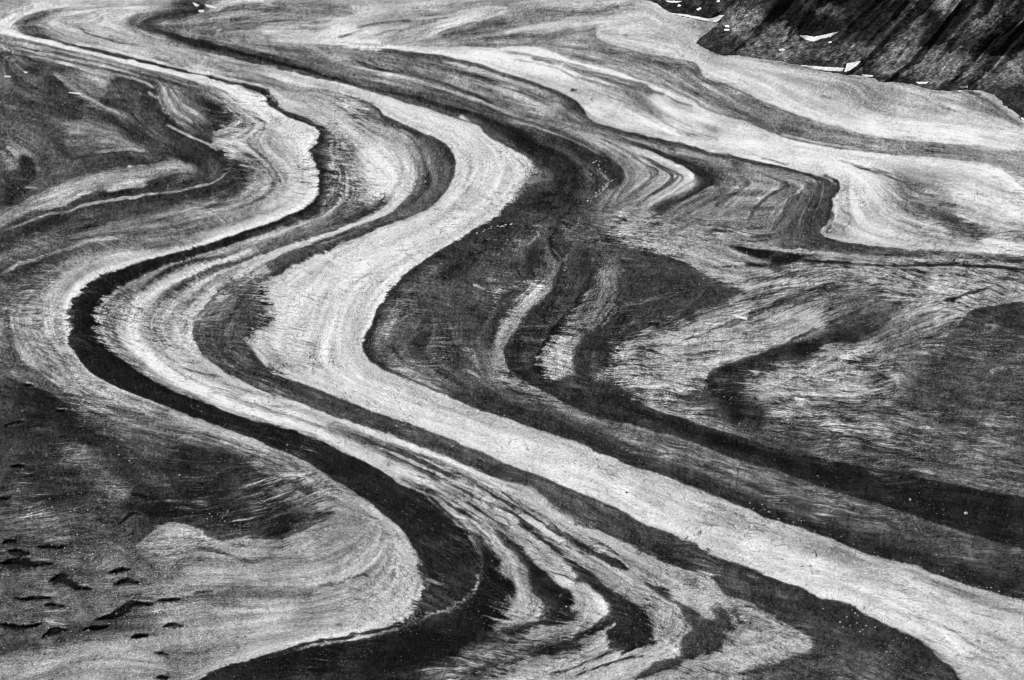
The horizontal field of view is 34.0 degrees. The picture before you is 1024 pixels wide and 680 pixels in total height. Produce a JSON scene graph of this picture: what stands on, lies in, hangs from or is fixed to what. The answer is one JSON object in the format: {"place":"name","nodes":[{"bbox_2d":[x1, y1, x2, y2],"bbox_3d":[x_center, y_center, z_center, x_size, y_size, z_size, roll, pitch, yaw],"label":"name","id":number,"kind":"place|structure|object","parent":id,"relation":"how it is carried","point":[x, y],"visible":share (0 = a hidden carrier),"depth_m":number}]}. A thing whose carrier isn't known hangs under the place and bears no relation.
{"place":"outdoors","nodes":[
{"label":"outdoors","id":0,"kind":"place"},
{"bbox_2d":[0,0,1023,679],"bbox_3d":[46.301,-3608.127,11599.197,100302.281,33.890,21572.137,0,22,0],"label":"glacier ice","id":1,"kind":"structure","parent":0,"point":[664,112],"depth_m":2956.27},
{"bbox_2d":[67,93,482,679],"bbox_3d":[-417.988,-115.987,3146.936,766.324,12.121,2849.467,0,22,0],"label":"medial moraine","id":2,"kind":"structure","parent":1,"relation":"on","point":[443,625],"depth_m":2259.25},
{"bbox_2d":[0,160,1023,679],"bbox_3d":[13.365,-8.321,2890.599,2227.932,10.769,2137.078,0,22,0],"label":"rubble","id":3,"kind":"object","parent":1,"relation":"on","point":[512,468],"visible":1,"depth_m":2397.91},
{"bbox_2d":[191,65,961,679],"bbox_3d":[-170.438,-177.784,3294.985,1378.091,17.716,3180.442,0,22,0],"label":"medial moraine","id":4,"kind":"structure","parent":1,"relation":"on","point":[825,645],"depth_m":2395.69},
{"bbox_2d":[218,53,1023,600],"bbox_3d":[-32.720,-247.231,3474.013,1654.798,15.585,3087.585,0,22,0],"label":"medial moraine","id":5,"kind":"structure","parent":1,"relation":"on","point":[460,307],"depth_m":2790.19},
{"bbox_2d":[734,314,747,319],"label":"snow patch","id":6,"kind":"object","parent":1,"relation":"on","point":[742,317],"visible":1,"depth_m":2964.04},
{"bbox_2d":[504,246,1023,548],"bbox_3d":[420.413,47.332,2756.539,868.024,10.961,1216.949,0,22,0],"label":"medial moraine","id":7,"kind":"structure","parent":1,"relation":"on","point":[563,294],"depth_m":2485.62},
{"bbox_2d":[822,378,836,381],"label":"snow patch","id":8,"kind":"object","parent":1,"relation":"on","point":[829,380],"visible":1,"depth_m":2711.02},
{"bbox_2d":[647,0,1023,119],"bbox_3d":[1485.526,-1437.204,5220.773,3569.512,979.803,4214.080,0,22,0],"label":"mountainside","id":9,"kind":"structure","parent":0,"point":[947,45],"depth_m":4706.89},
{"bbox_2d":[668,13,724,22],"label":"snow patch","id":10,"kind":"object","parent":9,"relation":"on","point":[715,20],"visible":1,"depth_m":5329.82},
{"bbox_2d":[800,32,837,41],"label":"snow patch","id":11,"kind":"object","parent":9,"relation":"on","point":[812,38],"visible":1,"depth_m":4828.59},
{"bbox_2d":[800,65,844,71],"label":"snow patch","id":12,"kind":"object","parent":9,"relation":"on","point":[838,69],"visible":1,"depth_m":4700.40},
{"bbox_2d":[844,61,860,71],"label":"snow patch","id":13,"kind":"object","parent":9,"relation":"on","point":[850,66],"visible":1,"depth_m":4676.09}
]}

